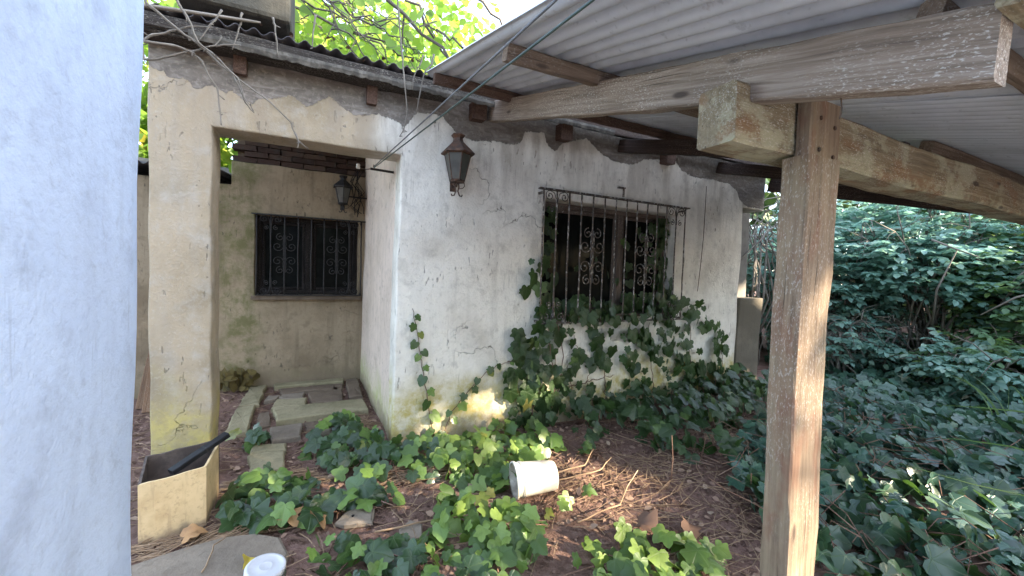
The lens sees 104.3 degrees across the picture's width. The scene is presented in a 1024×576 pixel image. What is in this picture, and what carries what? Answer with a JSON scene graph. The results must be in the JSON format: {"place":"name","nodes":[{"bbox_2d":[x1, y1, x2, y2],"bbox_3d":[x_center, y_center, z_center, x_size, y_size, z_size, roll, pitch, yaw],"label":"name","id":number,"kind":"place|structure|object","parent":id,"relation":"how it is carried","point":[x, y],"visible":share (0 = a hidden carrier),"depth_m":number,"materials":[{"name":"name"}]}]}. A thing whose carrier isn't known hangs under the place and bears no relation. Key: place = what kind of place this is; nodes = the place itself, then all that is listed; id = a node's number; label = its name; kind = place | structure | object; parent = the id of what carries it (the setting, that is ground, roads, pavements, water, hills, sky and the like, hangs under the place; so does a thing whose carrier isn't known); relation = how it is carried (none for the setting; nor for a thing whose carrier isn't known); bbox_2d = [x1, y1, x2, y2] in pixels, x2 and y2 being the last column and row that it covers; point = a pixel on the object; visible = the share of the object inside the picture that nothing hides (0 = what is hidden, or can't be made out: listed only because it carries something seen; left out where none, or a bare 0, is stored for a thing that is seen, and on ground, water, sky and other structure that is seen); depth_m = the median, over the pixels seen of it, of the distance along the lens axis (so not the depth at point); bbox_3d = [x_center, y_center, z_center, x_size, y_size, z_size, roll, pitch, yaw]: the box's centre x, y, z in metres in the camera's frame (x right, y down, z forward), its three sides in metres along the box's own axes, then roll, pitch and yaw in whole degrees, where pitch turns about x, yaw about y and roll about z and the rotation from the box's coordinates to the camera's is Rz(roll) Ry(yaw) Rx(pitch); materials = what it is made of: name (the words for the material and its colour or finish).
{"place":"outdoors","nodes":[
{"label":"outdoors","id":0,"kind":"place"},
{"bbox_2d":[151,0,502,74],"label":"leafy tree","id":1,"kind":"object","parent":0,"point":[381,23],"visible":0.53,"depth_m":4.58,"materials":[{"name":"green plant"}]},
{"bbox_2d":[130,292,1023,575],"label":"ground","id":2,"kind":"structure","parent":0,"point":[560,556],"depth_m":2.66,"materials":[{"name":"soil"}]},
{"bbox_2d":[0,0,143,575],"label":"white wall","id":3,"kind":"structure","parent":2,"relation":"on","point":[70,87],"depth_m":0.70,"materials":[{"name":"white paint"}]},
{"bbox_2d":[135,352,149,408],"bbox_3d":[-3.801,0.888,4.167,0.093,0.677,0.357,1,2,-19],"label":"plank","id":4,"kind":"object","parent":2,"relation":"on","point":[139,402],"visible":0.34,"depth_m":4.08,"materials":[{"name":"brown wood"}]},
{"bbox_2d":[141,361,150,412],"bbox_3d":[-3.657,0.907,4.072,0.129,0.654,0.348,1,2,-26],"label":"plank","id":5,"kind":"object","parent":2,"relation":"on","point":[146,405],"visible":0.3,"depth_m":3.98,"materials":[{"name":"brown wood"}]},
{"bbox_2d":[138,441,218,544],"bbox_3d":[-1.926,1.166,2.328,0.352,0.368,0.371,0,3,-38],"label":"open box","id":6,"kind":"object","parent":2,"relation":"on","point":[169,504],"visible":0.84,"depth_m":2.21,"materials":[{"name":"beige"}]},
{"bbox_2d":[167,432,229,474],"bbox_3d":[-1.858,0.980,2.373,0.056,0.138,0.309,3,2,24],"label":"black bar","id":7,"kind":"object","parent":6,"relation":"in","point":[185,462],"visible":0.99,"depth_m":2.35,"materials":[{"name":"plastic"}]},
{"bbox_2d":[138,2,233,164],"bbox_3d":[-7.601,-2.439,7.455,5.311,7.219,5.114,1,2,-26],"label":"leafy tree","id":8,"kind":"object","parent":2,"relation":"on","point":[143,102],"visible":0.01,"depth_m":6.87,"materials":[{"name":"green plant"}]},
{"bbox_2d":[131,534,288,575],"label":"doorstep slab","id":9,"kind":"structure","parent":2,"relation":"on","point":[226,558],"depth_m":1.98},
{"bbox_2d":[201,525,241,572],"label":"dry twig","id":10,"kind":"object","parent":9,"relation":"on","point":[213,549],"visible":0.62,"depth_m":2.00,"materials":[{"name":"wood"}]},
{"bbox_2d":[242,554,255,568],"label":"dry leaf","id":11,"kind":"object","parent":9,"relation":"on","point":[247,559],"visible":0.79,"depth_m":1.94,"materials":[{"name":"yellow plant"}]},
{"bbox_2d":[243,553,285,575],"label":"bucket","id":12,"kind":"object","parent":9,"relation":"on","point":[270,564],"visible":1,"depth_m":1.72,"materials":[{"name":"white plastic"}]},
{"bbox_2d":[220,367,259,391],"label":"dead fern","id":13,"kind":"object","parent":2,"relation":"on","point":[232,380],"visible":0.98,"depth_m":4.62,"materials":[{"name":"brown plant"}]},
{"bbox_2d":[225,404,255,437],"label":"stone slab","id":14,"kind":"structure","parent":2,"relation":"on","point":[241,418],"depth_m":3.74,"materials":[{"name":"grey stone"}]},
{"bbox_2d":[238,385,266,407],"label":"stone slab","id":15,"kind":"structure","parent":2,"relation":"on","point":[254,395],"depth_m":4.40,"materials":[{"name":"grey stone"}]},
{"bbox_2d":[138,0,373,172],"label":"leafy tree","id":16,"kind":"object","parent":2,"relation":"on","point":[226,152],"visible":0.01,"depth_m":6.86,"materials":[{"name":"green plant"}]},
{"bbox_2d":[257,412,270,429],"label":"stone slab","id":17,"kind":"structure","parent":2,"relation":"on","point":[263,419],"depth_m":3.76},
{"bbox_2d":[247,450,284,471],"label":"stone slab","id":18,"kind":"structure","parent":2,"relation":"on","point":[274,458],"depth_m":2.98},
{"bbox_2d":[250,443,286,454],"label":"stone slab","id":19,"kind":"structure","parent":2,"relation":"on","point":[257,449],"depth_m":3.19,"materials":[{"name":"grey stone"}]},
{"bbox_2d":[264,395,280,404],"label":"stone slab","id":20,"kind":"structure","parent":2,"relation":"on","point":[270,399],"depth_m":4.34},
{"bbox_2d":[269,423,302,443],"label":"stone slab","id":21,"kind":"structure","parent":2,"relation":"on","point":[290,433],"depth_m":3.46,"materials":[{"name":"grey stone"}]},
{"bbox_2d":[271,398,306,412],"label":"stone slab","id":22,"kind":"structure","parent":2,"relation":"on","point":[282,402],"depth_m":4.23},
{"bbox_2d":[279,392,304,398],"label":"stone slab","id":23,"kind":"structure","parent":2,"relation":"on","point":[293,395],"depth_m":4.49,"materials":[{"name":"grey stone"}]},
{"bbox_2d":[279,384,334,394],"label":"stone slab","id":24,"kind":"structure","parent":2,"relation":"on","point":[306,390],"depth_m":4.74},
{"bbox_2d":[274,378,343,390],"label":"stone slab","id":25,"kind":"structure","parent":2,"relation":"on","point":[278,386],"depth_m":4.93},
{"bbox_2d":[304,421,318,432],"bbox_3d":[-1.776,1.299,3.747,0.335,0.060,0.218,1,2,-26],"label":"stone slab","id":26,"kind":"object","parent":2,"relation":"on","point":[310,425],"depth_m":3.70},
{"bbox_2d":[273,399,367,425],"bbox_3d":[-1.945,1.264,4.053,0.869,0.096,0.413,1,2,-26],"label":"stone slab","id":27,"kind":"object","parent":2,"relation":"on","point":[294,414],"depth_m":3.98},
{"bbox_2d":[308,389,342,403],"bbox_3d":[-2.129,1.255,4.551,0.372,0.063,0.481,1,2,-26],"label":"stone slab","id":28,"kind":"object","parent":2,"relation":"on","point":[326,396],"depth_m":4.51,"materials":[{"name":"grey stone"}]},
{"bbox_2d":[309,383,342,389],"bbox_3d":[-2.283,1.237,4.890,0.399,0.062,0.215,1,2,-26],"label":"stone slab","id":29,"kind":"object","parent":2,"relation":"on","point":[339,386],"depth_m":4.91,"materials":[{"name":"grey stone"}]},
{"bbox_2d":[321,428,331,436],"bbox_3d":[-1.651,1.314,3.509,0.258,0.057,0.269,1,2,-26],"label":"stone slab","id":30,"kind":"object","parent":2,"relation":"on","point":[325,432],"depth_m":3.54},
{"bbox_2d":[215,409,441,534],"bbox_3d":[-1.372,1.288,3.015,1.406,0.271,1.692,0,3,-36],"label":"ivy","id":31,"kind":"object","parent":2,"relation":"on","point":[256,513],"visible":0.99,"depth_m":2.61,"materials":[{"name":"green plant"}]},
{"bbox_2d":[310,510,326,528],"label":"dry leaf","id":32,"kind":"object","parent":31,"relation":"on","point":[322,524],"visible":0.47,"depth_m":2.25,"materials":[{"name":"brown plant"}]},
{"bbox_2d":[334,509,374,528],"bbox_3d":[-0.935,1.362,2.375,0.216,0.034,0.173,1,2,-15],"label":"stone","id":33,"kind":"object","parent":2,"relation":"on","point":[353,518],"visible":0.89,"depth_m":2.33,"materials":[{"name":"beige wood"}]},
{"bbox_2d":[346,378,362,398],"bbox_3d":[-1.929,1.238,4.852,0.160,0.086,0.769,1,2,-26],"label":"stone slab","id":34,"kind":"object","parent":2,"relation":"on","point":[354,389],"depth_m":4.77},
{"bbox_2d":[295,0,482,72],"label":"leafy tree","id":35,"kind":"object","parent":2,"relation":"on","point":[439,5],"visible":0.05,"depth_m":7.19,"materials":[{"name":"green plant"}]},
{"bbox_2d":[399,520,421,538],"bbox_3d":[-0.566,1.378,2.232,0.130,0.028,0.234,1,2,-16],"label":"paving stone","id":36,"kind":"object","parent":2,"relation":"on","point":[417,528],"visible":0.5,"depth_m":2.24,"materials":[{"name":"grey stone"}]},
{"bbox_2d":[306,529,520,575],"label":"ivy","id":37,"kind":"object","parent":2,"relation":"on","point":[405,553],"visible":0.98,"depth_m":1.98,"materials":[{"name":"green plant"}]},
{"bbox_2d":[385,0,517,58],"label":"leafy tree","id":38,"kind":"object","parent":2,"relation":"on","point":[452,16],"visible":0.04,"depth_m":9.93,"materials":[{"name":"green plant"}]},
{"bbox_2d":[134,0,770,454],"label":"house","id":39,"kind":"structure","parent":2,"relation":"on","point":[268,260],"depth_m":3.71,"materials":[{"name":"paint"}]},
{"bbox_2d":[144,3,260,23],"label":"bare branch","id":40,"kind":"object","parent":39,"relation":"attached to","point":[173,9],"visible":0.7,"depth_m":2.42,"materials":[{"name":"grey plant"}]},
{"bbox_2d":[232,12,244,49],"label":"hanging twig","id":41,"kind":"object","parent":40,"relation":"hanging from","point":[241,15],"visible":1,"depth_m":2.53,"materials":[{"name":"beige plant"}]},
{"bbox_2d":[143,0,308,149],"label":"bare branch","id":42,"kind":"object","parent":39,"relation":"on","point":[201,46],"visible":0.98,"depth_m":2.32,"materials":[{"name":"grey plant"}]},
{"bbox_2d":[257,215,261,293],"bbox_3d":[-3.128,-0.406,4.915,0.059,0.970,0.063,1,2,-26],"label":"window frame","id":43,"kind":"structure","parent":39,"relation":"in","point":[259,223],"depth_m":4.89,"materials":[{"name":"black wood"}]},
{"bbox_2d":[272,17,279,56],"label":"hanging twig","id":44,"kind":"object","parent":39,"relation":"hanging from","point":[273,19],"visible":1,"depth_m":2.62,"materials":[{"name":"grey wood"}]},
{"bbox_2d":[261,290,351,294],"bbox_3d":[-2.644,0.056,5.173,1.050,0.059,0.062,1,2,-26],"label":"window frame","id":45,"kind":"structure","parent":39,"relation":"in","point":[333,292],"depth_m":5.14,"materials":[{"name":"black wood"}]},
{"bbox_2d":[262,216,352,226],"bbox_3d":[-2.614,-0.857,5.136,1.050,0.059,0.063,1,2,-26],"label":"window frame","id":46,"kind":"structure","parent":39,"relation":"in","point":[293,220],"depth_m":5.10,"materials":[{"name":"black wood"}]},
{"bbox_2d":[305,223,312,289],"bbox_3d":[-2.629,-0.400,5.152,0.089,0.860,0.062,1,2,-26],"label":"window frame","id":47,"kind":"structure","parent":39,"relation":"in","point":[308,226],"depth_m":5.12,"materials":[{"name":"black wood"}]},
{"bbox_2d":[310,14,316,48],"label":"hanging twig","id":48,"kind":"object","parent":39,"relation":"hanging from","point":[314,22],"visible":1,"depth_m":2.71,"materials":[{"name":"grey wood"}]},
{"bbox_2d":[224,23,420,68],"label":"roof litter","id":49,"kind":"object","parent":39,"relation":"on","point":[333,38],"visible":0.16,"depth_m":2.94,"materials":[{"name":"brown plant"}]},
{"bbox_2d":[333,175,366,212],"bbox_3d":[-2.101,-1.190,5.100,0.402,0.470,0.245,-1,4,-52],"label":"wall lantern","id":50,"kind":"object","parent":39,"relation":"attached to","point":[342,186],"depth_m":4.99,"materials":[{"name":"metal"}]},
{"bbox_2d":[352,223,357,294],"bbox_3d":[-2.133,-0.394,5.399,0.057,0.970,0.062,1,2,-26],"label":"window frame","id":51,"kind":"structure","parent":39,"relation":"in","point":[354,267],"depth_m":5.37,"materials":[{"name":"black wood"}]},
{"bbox_2d":[350,170,364,216],"bbox_3d":[-1.998,-1.217,5.135,0.182,0.603,0.115,1,2,-26],"label":"cable bundle","id":52,"kind":"object","parent":39,"relation":"hanging from","point":[359,193],"visible":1,"depth_m":5.12,"materials":[{"name":"black plastic"}]},
{"bbox_2d":[370,165,393,173],"bbox_3d":[-1.145,-1.053,3.517,0.202,0.054,0.071,1,2,-26],"label":"iron rod","id":53,"kind":"object","parent":39,"relation":"attached to","point":[381,170],"visible":0.84,"depth_m":3.52,"materials":[{"name":"black metal"}]},
{"bbox_2d":[374,0,557,166],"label":"clothes line","id":54,"kind":"object","parent":53,"relation":"attached to","point":[544,10],"visible":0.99,"depth_m":1.37,"materials":[{"name":"grey metal"}]},
{"bbox_2d":[374,0,594,167],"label":"clothes line","id":55,"kind":"object","parent":53,"relation":"attached to","point":[580,9],"visible":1,"depth_m":1.36,"materials":[{"name":"grey metal"}]},
{"bbox_2d":[397,0,407,136],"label":"hanging twig","id":56,"kind":"object","parent":39,"relation":"hanging from","point":[401,51],"visible":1,"depth_m":2.96,"materials":[{"name":"grey wood"}]},
{"bbox_2d":[412,54,426,89],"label":"hanging twig","id":57,"kind":"object","parent":39,"relation":"hanging from","point":[417,68],"visible":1,"depth_m":3.02,"materials":[{"name":"grey wood"}]},
{"bbox_2d":[409,308,440,435],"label":"ivy shoot","id":58,"kind":"object","parent":39,"relation":"attached to","point":[434,416],"visible":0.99,"depth_m":3.38,"materials":[{"name":"green plant"}]},
{"bbox_2d":[441,133,474,196],"bbox_3d":[-0.458,-1.030,3.340,0.251,0.525,0.289,1,2,-26],"label":"wall lantern","id":59,"kind":"object","parent":39,"relation":"attached to","point":[458,153],"depth_m":3.28,"materials":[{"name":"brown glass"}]},
{"bbox_2d":[437,362,513,434],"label":"ivy shoot","id":60,"kind":"object","parent":39,"relation":"attached to","point":[462,405],"visible":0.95,"depth_m":3.55,"materials":[{"name":"green plant"}]},
{"bbox_2d":[545,202,662,219],"bbox_3d":[1.043,-0.847,4.433,1.670,0.058,0.065,1,2,-26],"label":"window frame","id":61,"kind":"structure","parent":39,"relation":"in","point":[565,206],"depth_m":4.37,"materials":[{"name":"brown wood"}]},
{"bbox_2d":[502,206,734,429],"bbox_3d":[1.413,0.299,4.458,3.363,2.266,0.391,1,2,-26],"label":"ivy","id":62,"kind":"object","parent":39,"relation":"attached to","point":[525,359],"visible":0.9,"depth_m":4.13,"materials":[{"name":"green plant"}]},
{"bbox_2d":[613,215,623,304],"bbox_3d":[1.204,-0.298,4.541,0.088,1.045,0.064,1,2,-26],"label":"window frame","id":63,"kind":"structure","parent":39,"relation":"in","point":[619,221],"depth_m":4.51,"materials":[{"name":"brown wood"}]},
{"bbox_2d":[656,216,664,305],"bbox_3d":[1.801,-0.290,4.837,0.057,1.155,0.063,1,2,-26],"label":"window frame","id":64,"kind":"structure","parent":39,"relation":"in","point":[662,253],"depth_m":4.82,"materials":[{"name":"brown wood"}]},
{"bbox_2d":[697,186,706,290],"bbox_3d":[2.313,-0.597,4.842,0.076,1.280,0.009,1,2,-26],"label":"wall wire","id":65,"kind":"object","parent":39,"relation":"attached to","point":[703,238],"depth_m":4.85,"materials":[{"name":"black metal"}]},
{"bbox_2d":[405,416,574,572],"bbox_3d":[-0.033,1.338,2.839,1.387,0.299,1.730,1,2,-26],"label":"ivy","id":66,"kind":"object","parent":2,"relation":"on","point":[521,542],"visible":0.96,"depth_m":2.45,"materials":[{"name":"green plant"}]},
{"bbox_2d":[375,514,467,532],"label":"dry twig","id":67,"kind":"object","parent":66,"relation":"on","point":[387,529],"visible":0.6,"depth_m":2.25,"materials":[{"name":"wood"}]},
{"bbox_2d":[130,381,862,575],"bbox_3d":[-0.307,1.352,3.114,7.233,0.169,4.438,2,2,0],"label":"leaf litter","id":68,"kind":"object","parent":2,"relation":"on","point":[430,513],"visible":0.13,"depth_m":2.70,"materials":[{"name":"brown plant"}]},
{"bbox_2d":[277,507,301,526],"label":"dry leaf","id":69,"kind":"object","parent":68,"relation":"on","point":[293,521],"visible":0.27,"depth_m":2.27,"materials":[{"name":"brown plant"}]},
{"bbox_2d":[130,378,864,575],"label":"straw","id":70,"kind":"object","parent":2,"relation":"on","point":[165,542],"visible":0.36,"depth_m":2.68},
{"bbox_2d":[180,523,207,543],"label":"dry leaf","id":71,"kind":"object","parent":70,"relation":"on","point":[192,530],"visible":1,"depth_m":2.12,"materials":[{"name":"brown plant"}]},
{"bbox_2d":[509,460,558,499],"bbox_3d":[0.149,1.283,2.684,0.297,0.236,0.236,1,2,-15],"label":"bucket","id":72,"kind":"object","parent":2,"relation":"on","point":[536,477],"visible":0.98,"depth_m":2.61,"materials":[{"name":"white plastic"}]},
{"bbox_2d":[558,449,593,472],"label":"dry twig","id":73,"kind":"object","parent":2,"relation":"on","point":[576,466],"visible":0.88,"depth_m":3.00,"materials":[{"name":"wood"}]},
{"bbox_2d":[559,457,611,479],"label":"dry twig","id":74,"kind":"object","parent":2,"relation":"on","point":[585,473],"visible":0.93,"depth_m":2.90,"materials":[{"name":"wood"}]},
{"bbox_2d":[582,483,597,496],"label":"leaf","id":75,"kind":"object","parent":2,"relation":"on","point":[589,490],"visible":1,"depth_m":2.66,"materials":[{"name":"green plant"}]},
{"bbox_2d":[577,470,637,522],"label":"dry twig","id":76,"kind":"object","parent":2,"relation":"on","point":[609,507],"visible":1,"depth_m":2.50,"materials":[{"name":"wood"}]},
{"bbox_2d":[562,516,731,575],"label":"ivy","id":77,"kind":"object","parent":2,"relation":"on","point":[633,556],"visible":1,"depth_m":2.04,"materials":[{"name":"green plant"}]},
{"bbox_2d":[632,509,657,532],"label":"dry leaf","id":78,"kind":"object","parent":77,"relation":"on","point":[646,520],"visible":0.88,"depth_m":2.34,"materials":[{"name":"brown plant"}]},
{"bbox_2d":[555,362,768,466],"bbox_3d":[2.038,1.228,4.027,3.428,0.484,1.452,1,2,-26],"label":"ivy","id":79,"kind":"object","parent":2,"relation":"on","point":[639,411],"visible":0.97,"depth_m":3.90,"materials":[{"name":"green plant"}]},
{"bbox_2d":[670,435,672,479],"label":"upright twig","id":80,"kind":"object","parent":2,"relation":"on","point":[672,460],"visible":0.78,"depth_m":2.92,"materials":[{"name":"brown wood"}]},
{"bbox_2d":[681,515,701,537],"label":"dry leaf","id":81,"kind":"object","parent":2,"relation":"on","point":[686,525],"visible":0.91,"depth_m":2.31,"materials":[{"name":"brown plant"}]},
{"bbox_2d":[426,0,1023,575],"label":"carport","id":82,"kind":"object","parent":2,"relation":"on","point":[818,108],"visible":0.99,"depth_m":1.53,"materials":[{"name":"brown wood"}]},
{"bbox_2d":[416,54,434,113],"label":"hanging twig","id":83,"kind":"object","parent":82,"relation":"hanging from","point":[430,65],"visible":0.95,"depth_m":3.01,"materials":[{"name":"grey wood"}]},
{"bbox_2d":[733,297,762,379],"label":"wall","id":84,"kind":"structure","parent":2,"relation":"on","point":[749,313],"depth_m":5.31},
{"bbox_2d":[745,225,776,351],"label":"shrub","id":85,"kind":"object","parent":2,"relation":"on","point":[748,282],"visible":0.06,"depth_m":7.40,"materials":[{"name":"green plant"}]},
{"bbox_2d":[741,192,833,365],"bbox_3d":[4.114,0.059,6.501,3.188,3.560,1.672,0,3,-37],"label":"bare vine","id":86,"kind":"object","parent":2,"relation":"on","point":[759,279],"visible":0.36,"depth_m":6.48,"materials":[{"name":"grey plant"}]},
{"bbox_2d":[762,300,915,373],"bbox_3d":[4.913,0.869,6.161,1.487,1.378,1.688,1,2,-26],"label":"shrub","id":87,"kind":"object","parent":2,"relation":"on","point":[835,355],"visible":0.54,"depth_m":5.81,"materials":[{"name":"green plant"}]},
{"bbox_2d":[749,217,941,352],"bbox_3d":[5.544,-0.011,6.801,2.626,2.559,2.562,1,2,-26],"label":"shrub","id":88,"kind":"object","parent":2,"relation":"on","point":[853,297],"visible":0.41,"depth_m":6.12,"materials":[{"name":"green plant"}]},
{"bbox_2d":[762,199,933,321],"bbox_3d":[6.393,-0.470,7.750,2.972,2.953,3.017,1,2,-26],"label":"shrub","id":89,"kind":"object","parent":2,"relation":"on","point":[842,220],"visible":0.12,"depth_m":7.08,"materials":[{"name":"green plant"}]},
{"bbox_2d":[679,332,1023,575],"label":"ivy carpet","id":90,"kind":"object","parent":2,"relation":"on","point":[936,545],"visible":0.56,"depth_m":2.81,"materials":[{"name":"green plant"}]},
{"bbox_2d":[900,463,1023,495],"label":"grass stalk","id":91,"kind":"object","parent":90,"relation":"on","point":[973,484],"depth_m":2.40,"materials":[{"name":"green plant"}]},
{"bbox_2d":[934,437,1023,450],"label":"grass stalk","id":92,"kind":"object","parent":90,"relation":"on","point":[990,443],"depth_m":2.92,"materials":[{"name":"green plant"}]},
{"bbox_2d":[947,405,1023,412],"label":"grass stalk","id":93,"kind":"object","parent":90,"relation":"on","point":[992,408],"depth_m":3.59,"materials":[{"name":"green plant"}]},
{"bbox_2d":[830,300,925,371],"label":"shrub","id":94,"kind":"object","parent":2,"relation":"on","point":[889,352],"visible":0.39,"depth_m":5.88,"materials":[{"name":"green plant"}]},
{"bbox_2d":[747,178,1023,334],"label":"woods","id":95,"kind":"object","parent":2,"relation":"on","point":[767,202],"visible":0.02,"depth_m":10.33,"materials":[{"name":"green plant"}]},
{"bbox_2d":[835,205,1023,361],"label":"shrub","id":96,"kind":"object","parent":2,"relation":"on","point":[941,257],"visible":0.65,"depth_m":5.68,"materials":[{"name":"green plant"}]},
{"bbox_2d":[845,202,1023,343],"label":"shrub","id":97,"kind":"object","parent":2,"relation":"on","point":[889,222],"visible":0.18,"depth_m":6.29,"materials":[{"name":"green plant"}]},
{"bbox_2d":[893,327,1023,406],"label":"shrub","id":98,"kind":"object","parent":2,"relation":"on","point":[955,385],"visible":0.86,"depth_m":4.57,"materials":[{"name":"green plant"}]},
{"bbox_2d":[894,323,1023,399],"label":"shrub","id":99,"kind":"object","parent":2,"relation":"on","point":[998,345],"visible":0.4,"depth_m":4.82,"materials":[{"name":"green plant"}]},
{"bbox_2d":[930,250,956,325],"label":"bare branch","id":100,"kind":"object","parent":99,"relation":"on","point":[934,304],"visible":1,"depth_m":5.24,"materials":[{"name":"brown plant"}]},
{"bbox_2d":[931,239,978,256],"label":"bare branch","id":101,"kind":"object","parent":100,"relation":"attached to","point":[936,241],"visible":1,"depth_m":5.00,"materials":[{"name":"brown plant"}]},
{"bbox_2d":[980,295,1023,314],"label":"bare branch","id":102,"kind":"object","parent":99,"relation":"on","point":[1003,303],"visible":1,"depth_m":4.44,"materials":[{"name":"brown plant"}]},
{"bbox_2d":[931,249,1023,369],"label":"shrub","id":103,"kind":"object","parent":2,"relation":"on","point":[1005,319],"visible":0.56,"depth_m":5.20,"materials":[{"name":"green plant"}]},
{"bbox_2d":[935,214,1023,341],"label":"shrub","id":104,"kind":"object","parent":2,"relation":"on","point":[992,239],"visible":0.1,"depth_m":5.83,"materials":[{"name":"green plant"}]},
{"bbox_2d":[952,369,1023,434],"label":"grass tuft","id":105,"kind":"object","parent":2,"relation":"on","point":[987,398],"visible":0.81,"depth_m":4.00,"materials":[{"name":"green plant"}]},
{"bbox_2d":[139,0,1015,284],"label":"sky","id":106,"kind":"structure","parent":0,"point":[508,8],"materials":[{"name":"white"}]}
]}

